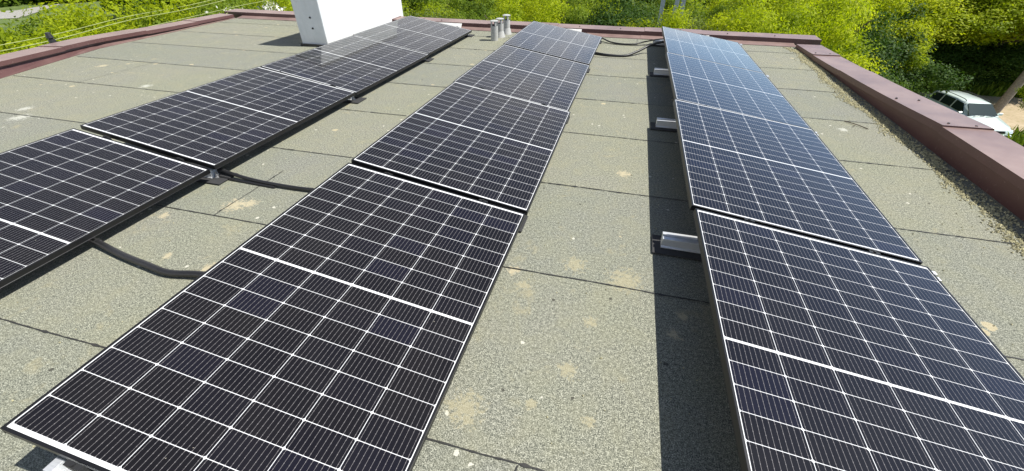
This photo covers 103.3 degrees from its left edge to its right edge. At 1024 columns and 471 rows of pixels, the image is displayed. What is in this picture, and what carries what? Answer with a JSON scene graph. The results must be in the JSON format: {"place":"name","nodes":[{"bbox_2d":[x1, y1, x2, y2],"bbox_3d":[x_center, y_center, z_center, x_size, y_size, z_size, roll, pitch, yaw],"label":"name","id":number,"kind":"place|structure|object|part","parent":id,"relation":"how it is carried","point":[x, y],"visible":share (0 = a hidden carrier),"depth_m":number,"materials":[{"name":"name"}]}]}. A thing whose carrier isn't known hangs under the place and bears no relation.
{"place":"outdoors","nodes":[
{"label":"outdoors","id":0,"kind":"place"},
{"bbox_2d":[0,3,62,18],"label":"road","id":1,"kind":"structure","parent":0,"point":[16,13],"depth_m":55.02,"materials":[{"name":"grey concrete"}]},
{"bbox_2d":[0,0,209,45],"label":"overhead wire","id":2,"kind":"object","parent":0,"point":[97,23],"visible":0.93,"depth_m":8.17,"materials":[{"name":"grey metal"}]},
{"bbox_2d":[0,0,223,51],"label":"overhead wire","id":3,"kind":"object","parent":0,"point":[104,26],"visible":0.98,"depth_m":7.92,"materials":[{"name":"grey metal"}]},
{"bbox_2d":[148,0,266,26],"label":"overhead wire","id":4,"kind":"object","parent":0,"point":[206,13],"visible":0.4,"depth_m":8.38,"materials":[{"name":"grey metal"}]},
{"bbox_2d":[0,0,1016,71],"bbox_3d":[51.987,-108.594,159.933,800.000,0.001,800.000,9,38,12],"label":"ground","id":5,"kind":"structure","parent":0,"point":[16,7],"depth_m":55.27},
{"bbox_2d":[0,8,59,52],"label":"tree","id":6,"kind":"object","parent":5,"relation":"on","point":[27,26],"depth_m":11.44,"materials":[{"name":"green plant"}]},
{"bbox_2d":[0,10,96,53],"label":"shrub","id":7,"kind":"object","parent":5,"relation":"on","point":[26,36],"visible":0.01,"depth_m":7.67,"materials":[{"name":"green plant"}]},
{"bbox_2d":[0,0,147,54],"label":"shrub","id":8,"kind":"object","parent":5,"relation":"on","point":[4,35],"visible":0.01,"depth_m":8.45,"materials":[{"name":"green plant"}]},
{"bbox_2d":[22,0,180,36],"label":"tree","id":9,"kind":"object","parent":5,"relation":"on","point":[66,4],"visible":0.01,"depth_m":12.17,"materials":[{"name":"green plant"}]},
{"bbox_2d":[26,0,193,40],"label":"shrub","id":10,"kind":"object","parent":5,"relation":"on","point":[156,6],"visible":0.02,"depth_m":9.12,"materials":[{"name":"green plant"}]},
{"bbox_2d":[75,0,161,29],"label":"tree","id":11,"kind":"object","parent":5,"relation":"on","point":[138,9],"depth_m":20.49,"materials":[{"name":"green plant"}]},
{"bbox_2d":[108,0,222,29],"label":"tree","id":12,"kind":"object","parent":5,"relation":"on","point":[115,14],"depth_m":13.95,"materials":[{"name":"green plant"}]},
{"bbox_2d":[132,0,219,27],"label":"shrub","id":13,"kind":"object","parent":5,"relation":"on","point":[156,21],"depth_m":9.45,"materials":[{"name":"green plant"}]},
{"bbox_2d":[162,0,271,20],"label":"tree","id":14,"kind":"object","parent":5,"relation":"on","point":[192,2],"visible":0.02,"depth_m":22.03,"materials":[{"name":"green plant"}]},
{"bbox_2d":[193,0,280,13],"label":"tree","id":15,"kind":"object","parent":5,"relation":"on","point":[235,1],"depth_m":15.93,"materials":[{"name":"green plant"}]},
{"bbox_2d":[196,0,285,14],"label":"shrub","id":16,"kind":"object","parent":5,"relation":"on","point":[266,7],"visible":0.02,"depth_m":10.56,"materials":[{"name":"green plant"}]},
{"bbox_2d":[252,0,291,10],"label":"tree","id":17,"kind":"object","parent":5,"relation":"on","point":[281,3],"depth_m":16.62,"materials":[{"name":"green plant"}]},
{"bbox_2d":[261,0,292,10],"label":"shrub","id":18,"kind":"object","parent":5,"relation":"on","point":[283,2],"depth_m":10.79,"materials":[{"name":"green plant"}]},
{"bbox_2d":[402,0,458,18],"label":"tree","id":19,"kind":"object","parent":5,"relation":"on","point":[425,7],"depth_m":18.50,"materials":[{"name":"green plant"}]},
{"bbox_2d":[401,0,470,17],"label":"tree","id":20,"kind":"object","parent":5,"relation":"on","point":[413,4],"visible":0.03,"depth_m":27.02,"materials":[{"name":"green plant"}]},
{"bbox_2d":[402,6,472,19],"bbox_3d":[-2.171,-3.267,13.801,4.784,8.222,4.771,-29,46,-33],"label":"shrub","id":21,"kind":"object","parent":5,"relation":"on","point":[436,16],"depth_m":11.75,"materials":[{"name":"green plant"}]},
{"bbox_2d":[428,0,501,19],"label":"tree","id":22,"kind":"object","parent":5,"relation":"on","point":[488,6],"visible":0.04,"depth_m":17.09,"materials":[{"name":"green plant"}]},
{"bbox_2d":[441,6,506,19],"bbox_3d":[-1.047,-3.712,13.710,3.349,7.109,3.756,26,44,30],"label":"shrub","id":23,"kind":"object","parent":5,"relation":"on","point":[471,16],"visible":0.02,"depth_m":11.82,"materials":[{"name":"green plant"}]},
{"bbox_2d":[470,0,539,16],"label":"tree","id":24,"kind":"object","parent":5,"relation":"on","point":[503,0],"depth_m":26.21,"materials":[{"name":"green plant"}]},
{"bbox_2d":[0,0,1023,470],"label":"building","id":25,"kind":"structure","parent":5,"relation":"on","point":[520,376],"depth_m":2.42,"materials":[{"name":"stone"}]},
{"bbox_2d":[45,32,56,43],"bbox_3d":[-6.685,-2.721,6.093,0.399,0.590,0.097,9,38,12],"label":"insulator bracket","id":26,"kind":"object","parent":25,"relation":"on","point":[49,36],"visible":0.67,"depth_m":5.98,"materials":[{"name":"black plastic"}]},
{"bbox_2d":[43,457,93,470],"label":"mounting rail","id":27,"kind":"object","parent":25,"relation":"on","point":[57,464],"visible":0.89,"depth_m":1.14,"materials":[{"name":"silver metal"}]},
{"bbox_2d":[0,163,524,470],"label":"solar panel","id":28,"kind":"object","parent":27,"relation":"on","point":[330,323],"visible":1,"depth_m":1.48,"materials":[{"name":"black glass"}]},
{"bbox_2d":[88,237,204,277],"bbox_3d":[-1.847,0.126,2.118,1.813,0.062,0.132,13,39,16],"label":"conduit","id":29,"kind":"object","parent":25,"relation":"on","point":[102,244],"visible":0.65,"depth_m":2.09,"materials":[{"name":"black plastic"}]},
{"bbox_2d":[102,135,237,184],"bbox_3d":[-2.568,-0.582,2.922,1.160,0.236,0.170,9,38,12],"label":"mounting rail","id":30,"kind":"object","parent":25,"relation":"on","point":[212,177],"visible":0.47,"depth_m":2.86,"materials":[{"name":"grey metal"}]},
{"bbox_2d":[218,175,274,187],"bbox_3d":[-2.007,-0.422,2.864,0.804,0.054,0.033,12,38,16],"label":"cable","id":31,"kind":"object","parent":25,"relation":"on","point":[259,184],"visible":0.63,"depth_m":2.82,"materials":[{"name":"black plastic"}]},
{"bbox_2d":[216,168,313,190],"bbox_3d":[-1.566,-0.379,2.783,1.905,0.079,0.096,11,38,14],"label":"conduit","id":32,"kind":"object","parent":25,"relation":"on","point":[263,181],"visible":0.47,"depth_m":2.79,"materials":[{"name":"black plastic"}]},
{"bbox_2d":[278,71,366,103],"bbox_3d":[-2.117,-1.586,4.263,1.160,0.242,0.170,9,38,12],"label":"mounting rail","id":33,"kind":"object","parent":25,"relation":"on","point":[356,100],"visible":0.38,"depth_m":4.21,"materials":[{"name":"grey metal"}]},
{"bbox_2d":[80,67,355,169],"bbox_3d":[-2.374,-1.122,3.552,1.136,0.031,1.724,17,39,7],"label":"solar panel","id":34,"kind":"object","parent":33,"relation":"on","point":[216,124],"visible":1,"depth_m":3.34,"materials":[{"name":"black glass"}]},
{"bbox_2d":[410,49,433,61],"bbox_3d":[-1.664,-2.589,5.617,1.160,0.231,0.170,9,38,12],"label":"mounting rail","id":35,"kind":"object","parent":25,"relation":"on","point":[427,60],"visible":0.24,"depth_m":5.56,"materials":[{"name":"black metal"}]},
{"bbox_2d":[260,35,428,94],"bbox_3d":[-1.903,-2.116,4.907,1.136,0.031,1.724,17,39,7],"label":"solar panel","id":36,"kind":"object","parent":35,"relation":"on","point":[357,65],"visible":0.92,"depth_m":4.76,"materials":[{"name":"black glass"}]},
{"bbox_2d":[439,22,461,27],"bbox_3d":[-1.299,-3.779,7.309,0.830,0.116,0.178,9,38,12],"label":"wind board","id":37,"kind":"object","parent":25,"relation":"on","point":[457,24],"visible":0.14,"depth_m":7.23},
{"bbox_2d":[384,172,527,231],"bbox_3d":[-0.453,-0.245,2.470,1.098,0.235,0.170,9,38,12],"label":"mounting rail","id":38,"kind":"object","parent":25,"relation":"on","point":[523,223],"visible":0.16,"depth_m":2.40,"materials":[{"name":"grey metal"}]},
{"bbox_2d":[0,22,1023,452],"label":"moss crumbs","id":39,"kind":"object","parent":25,"relation":"on","point":[934,162],"visible":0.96,"depth_m":3.05,"materials":[{"name":"plant"}]},
{"bbox_2d":[601,41,648,45],"bbox_3d":[1.759,-3.047,6.356,1.801,0.082,0.177,9,38,12],"label":"cable","id":40,"kind":"object","parent":25,"relation":"on","point":[627,45],"visible":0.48,"depth_m":6.32,"materials":[{"name":"black plastic"}]},
{"bbox_2d":[595,40,663,56],"bbox_3d":[1.637,-2.676,5.778,1.911,0.191,0.313,4,37,6],"label":"conduit","id":41,"kind":"object","parent":25,"relation":"on","point":[629,54],"visible":0.62,"depth_m":5.76,"materials":[{"name":"black plastic"}]},
{"bbox_2d":[602,38,662,44],"bbox_3d":[1.838,-3.090,6.359,1.946,0.155,0.238,18,40,22],"label":"cable","id":42,"kind":"object","parent":25,"relation":"on","point":[631,43],"visible":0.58,"depth_m":6.36,"materials":[{"name":"black plastic"}]},
{"bbox_2d":[649,29,741,46],"bbox_3d":[2.801,-2.974,6.130,1.350,0.230,0.170,9,38,12],"label":"mounting rail","id":43,"kind":"object","parent":25,"relation":"on","point":[662,45],"visible":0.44,"depth_m":6.26,"materials":[{"name":"grey metal"}]},
{"bbox_2d":[661,26,763,72],"bbox_3d":[2.609,-2.522,5.443,1.136,0.034,1.724,16,39,6],"label":"solar panel","id":44,"kind":"object","parent":43,"relation":"on","point":[708,48],"visible":0.88,"depth_m":5.33,"materials":[{"name":"blue glass"}]},
{"bbox_2d":[650,56,768,77],"bbox_3d":[2.354,-1.981,4.799,1.350,0.230,0.170,9,38,12],"label":"mounting rail","id":45,"kind":"object","parent":25,"relation":"on","point":[660,72],"visible":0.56,"depth_m":4.94,"materials":[{"name":"silver metal"}]},
{"bbox_2d":[650,105,818,135],"bbox_3d":[1.902,-0.974,3.454,1.350,0.224,0.170,9,38,12],"label":"mounting rail","id":46,"kind":"object","parent":25,"relation":"on","point":[664,124],"visible":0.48,"depth_m":3.59,"materials":[{"name":"silver metal"}]},
{"bbox_2d":[665,52,811,128],"bbox_3d":[2.163,-1.517,4.095,1.136,0.033,1.724,15,39,6],"label":"solar panel","id":47,"kind":"object","parent":46,"relation":"on","point":[727,87],"visible":0.77,"depth_m":3.94,"materials":[{"name":"blue glass"}]},
{"bbox_2d":[673,99,922,264],"bbox_3d":[1.712,-0.506,2.746,1.136,0.033,1.724,15,39,7],"label":"solar panel","id":48,"kind":"object","parent":46,"relation":"on","point":[783,176],"visible":0.92,"depth_m":2.49,"materials":[{"name":"blue glass"}]},
{"bbox_2d":[652,218,940,280],"bbox_3d":[1.436,0.066,2.067,1.350,0.216,0.170,9,38,12],"label":"mounting rail","id":49,"kind":"object","parent":25,"relation":"on","point":[676,245],"visible":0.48,"depth_m":2.20,"materials":[{"name":"silver metal"}]},
{"bbox_2d":[693,208,1023,470],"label":"solar panel","id":50,"kind":"object","parent":49,"relation":"on","point":[835,357],"visible":1,"depth_m":1.44,"materials":[{"name":"black glass"}]},
{"bbox_2d":[0,0,1023,62],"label":"thicket","id":51,"kind":"object","parent":5,"relation":"on","point":[4,3],"visible":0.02,"depth_m":46.42,"materials":[{"name":"green plant"}]},
{"bbox_2d":[485,0,568,23],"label":"shrub","id":52,"kind":"object","parent":5,"relation":"on","point":[514,15],"visible":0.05,"depth_m":10.74,"materials":[{"name":"green plant"}]},
{"bbox_2d":[490,0,572,23],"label":"tree","id":53,"kind":"object","parent":5,"relation":"on","point":[526,8],"visible":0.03,"depth_m":18.02,"materials":[{"name":"green plant"}]},
{"bbox_2d":[539,0,596,24],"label":"shrub","id":54,"kind":"object","parent":5,"relation":"on","point":[576,16],"visible":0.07,"depth_m":11.33,"materials":[{"name":"green plant"}]},
{"bbox_2d":[538,0,621,23],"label":"tree","id":55,"kind":"object","parent":5,"relation":"on","point":[566,9],"visible":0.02,"depth_m":17.26,"materials":[{"name":"green plant"}]},
{"bbox_2d":[544,0,617,14],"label":"tree","id":56,"kind":"object","parent":5,"relation":"on","point":[579,3],"visible":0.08,"depth_m":26.35,"materials":[{"name":"green plant"}]},
{"bbox_2d":[577,0,667,27],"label":"shrub","id":57,"kind":"object","parent":5,"relation":"on","point":[609,20],"visible":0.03,"depth_m":11.33,"materials":[{"name":"green plant"}]},
{"bbox_2d":[595,0,660,24],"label":"tree","id":58,"kind":"object","parent":5,"relation":"on","point":[641,10],"visible":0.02,"depth_m":17.93,"materials":[{"name":"green plant"}]},
{"bbox_2d":[610,0,699,29],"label":"shrub","id":59,"kind":"object","parent":5,"relation":"on","point":[674,22],"visible":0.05,"depth_m":10.26,"materials":[{"name":"green plant"}]},
{"bbox_2d":[637,0,689,23],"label":"tree","id":60,"kind":"object","parent":5,"relation":"on","point":[669,2],"visible":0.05,"depth_m":29.68,"materials":[{"name":"green plant"}]},
{"bbox_2d":[645,9,734,30],"bbox_3d":[5.170,-3.048,12.997,4.210,7.255,4.221,-8,38,-11],"label":"shrub","id":61,"kind":"object","parent":5,"relation":"on","point":[683,24],"visible":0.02,"depth_m":11.64,"materials":[{"name":"green plant"}]},
{"bbox_2d":[656,0,757,28],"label":"tree","id":62,"kind":"object","parent":5,"relation":"on","point":[722,8],"visible":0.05,"depth_m":17.60,"materials":[{"name":"green plant"}]},
{"bbox_2d":[687,14,734,31],"bbox_3d":[5.901,-2.958,12.771,3.377,7.017,3.368,-12,38,-16],"label":"shrub","id":63,"kind":"object","parent":5,"relation":"on","point":[697,28],"visible":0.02,"depth_m":10.93,"materials":[{"name":"green plant"}]},
{"bbox_2d":[678,0,770,26],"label":"tree","id":64,"kind":"object","parent":5,"relation":"on","point":[722,2],"visible":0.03,"depth_m":24.92,"materials":[{"name":"green plant"}]},
{"bbox_2d":[701,0,813,31],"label":"tree","id":65,"kind":"object","parent":5,"relation":"on","point":[758,12],"visible":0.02,"depth_m":15.54,"materials":[{"name":"green plant"}]},
{"bbox_2d":[700,0,827,42],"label":"shrub","id":66,"kind":"object","parent":5,"relation":"on","point":[750,22],"visible":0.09,"depth_m":9.67,"materials":[{"name":"green plant"}]},
{"bbox_2d":[758,0,884,69],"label":"tree","id":67,"kind":"object","parent":5,"relation":"on","point":[828,7],"visible":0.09,"depth_m":14.63,"materials":[{"name":"green plant"}]},
{"bbox_2d":[755,0,892,75],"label":"shrub","id":68,"kind":"object","parent":5,"relation":"on","point":[832,37],"visible":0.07,"depth_m":10.04,"materials":[{"name":"green plant"}]},
{"bbox_2d":[769,0,906,28],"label":"tree","id":69,"kind":"object","parent":5,"relation":"on","point":[860,2],"depth_m":25.48,"materials":[{"name":"green plant"}]},
{"bbox_2d":[793,0,945,72],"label":"tree","id":70,"kind":"object","parent":5,"relation":"on","point":[917,57],"visible":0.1,"depth_m":19.94,"materials":[{"name":"green plant"}]},
{"bbox_2d":[848,1,919,94],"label":"tree","id":71,"kind":"object","parent":5,"relation":"on","point":[884,53],"visible":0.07,"depth_m":16.90,"materials":[{"name":"green plant"}]},
{"bbox_2d":[851,1,975,99],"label":"tree","id":72,"kind":"object","parent":5,"relation":"on","point":[937,73],"visible":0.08,"depth_m":19.92,"materials":[{"name":"green plant"}]},
{"bbox_2d":[900,18,942,76],"bbox_3d":[24.029,-10.909,28.820,7.615,9.010,7.886,12,38,16],"label":"tree","id":73,"kind":"object","parent":5,"relation":"on","point":[931,42],"depth_m":25.29,"materials":[{"name":"green plant"}]},
{"bbox_2d":[878,0,982,45],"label":"tree","id":74,"kind":"object","parent":5,"relation":"on","point":[934,6],"visible":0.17,"depth_m":23.89,"materials":[{"name":"green plant"}]},
{"bbox_2d":[898,0,1015,38],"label":"tree","id":75,"kind":"object","parent":5,"relation":"on","point":[962,19],"visible":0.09,"depth_m":24.10,"materials":[{"name":"green plant"}]},
{"bbox_2d":[899,0,1023,72],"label":"tree","id":76,"kind":"object","parent":5,"relation":"on","point":[979,2],"visible":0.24,"depth_m":24.06,"materials":[{"name":"green plant"}]},
{"bbox_2d":[903,74,1023,145],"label":"verge grass","id":77,"kind":"structure","parent":5,"relation":"on","point":[996,89],"depth_m":26.63,"materials":[{"name":"green plant"}]},
{"bbox_2d":[907,27,1023,85],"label":"tree","id":78,"kind":"object","parent":5,"relation":"on","point":[950,53],"visible":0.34,"depth_m":26.09,"materials":[{"name":"green plant"}]},
{"bbox_2d":[924,35,1023,85],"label":"tree","id":79,"kind":"object","parent":5,"relation":"on","point":[1014,54],"visible":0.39,"depth_m":25.81,"materials":[{"name":"green plant"}]},
{"bbox_2d":[930,0,1023,76],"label":"tree","id":80,"kind":"object","parent":5,"relation":"on","point":[1009,32],"visible":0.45,"depth_m":23.74,"materials":[{"name":"green plant"}]},
{"bbox_2d":[1015,87,1023,146],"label":"tree","id":81,"kind":"object","parent":5,"relation":"on","point":[1020,90],"visible":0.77,"depth_m":14.66,"materials":[{"name":"green plant"}]},
{"bbox_2d":[657,0,685,25],"bbox_3d":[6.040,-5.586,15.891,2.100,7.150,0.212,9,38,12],"label":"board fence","id":82,"kind":"object","parent":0,"point":[662,5],"depth_m":14.13,"materials":[{"name":"grey wood"}]},
{"bbox_2d":[917,92,1023,134],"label":"dirt track","id":83,"kind":"structure","parent":0,"point":[1012,116],"depth_m":24.27,"materials":[{"name":"beige soil"}]},
{"bbox_2d":[923,90,1012,137],"bbox_3d":[24.592,-6.673,21.958,2.120,1.554,4.600,4,37,6],"label":"parked car","id":84,"kind":"object","parent":83,"relation":"on","point":[978,109],"visible":0.56,"depth_m":21.25,"materials":[{"name":"silver metal"}]},
{"bbox_3d":[24.124,-7.955,23.003,0.131,0.407,0.831,5,37,7],"label":"side window","id":85,"kind":"part","parent":84,"relation":"part of","materials":[{"name":"black glass"}]},
{"bbox_3d":[23.994,-7.443,22.294,0.135,0.399,0.760,4,37,6],"label":"side window","id":86,"kind":"part","parent":84,"relation":"part of","materials":[{"name":"black glass"}]},
{"bbox_3d":[23.884,-6.878,21.576,0.138,0.433,0.900,4,37,6],"label":"side window","id":87,"kind":"part","parent":84,"relation":"part of","materials":[{"name":"black glass"}]},
{"bbox_2d":[993,71,1023,113],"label":"utility pole","id":88,"kind":"object","parent":83,"relation":"on","point":[1005,99],"depth_m":22.97,"materials":[{"name":"brown wood"}]},
{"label":"mounting rail","id":89,"kind":"object","parent":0,"visible":0},
{"bbox_2d":[0,128,210,287],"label":"solar panel","id":90,"kind":"object","parent":89,"relation":"on","point":[61,193],"visible":1,"depth_m":2.45,"materials":[{"name":"black glass"}]},
{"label":"mounting rail","id":91,"kind":"object","parent":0,"visible":0},
{"bbox_2d":[351,81,570,215],"bbox_3d":[-0.228,-0.788,3.108,1.136,0.031,1.724,17,39,6],"label":"solar panel","id":92,"kind":"object","parent":91,"relation":"on","point":[477,143],"visible":0.91,"depth_m":2.87,"materials":[{"name":"black glass"}]},
{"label":"mounting rail","id":93,"kind":"object","parent":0,"visible":0},
{"bbox_2d":[504,21,601,64],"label":"solar panel","id":94,"kind":"object","parent":93,"relation":"on","point":[559,42],"visible":0.9,"depth_m":5.68,"materials":[{"name":"black glass"}]},
{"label":"mounting rail","id":95,"kind":"object","parent":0,"visible":0},
{"bbox_2d":[353,16,471,54],"bbox_3d":[-1.450,-3.117,6.246,1.136,0.034,1.724,17,39,7],"label":"solar panel","id":96,"kind":"object","parent":95,"relation":"on","point":[429,37],"visible":0.94,"depth_m":6.13,"materials":[{"name":"black glass"}]},
{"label":"mounting rail","id":97,"kind":"object","parent":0,"visible":0},
{"bbox_2d":[453,44,589,110],"bbox_3d":[0.203,-1.787,4.471,1.136,0.031,1.724,17,39,6],"label":"solar panel","id":98,"kind":"object","parent":97,"relation":"on","point":[536,77],"visible":0.81,"depth_m":4.33,"materials":[{"name":"black glass"}]}
]}

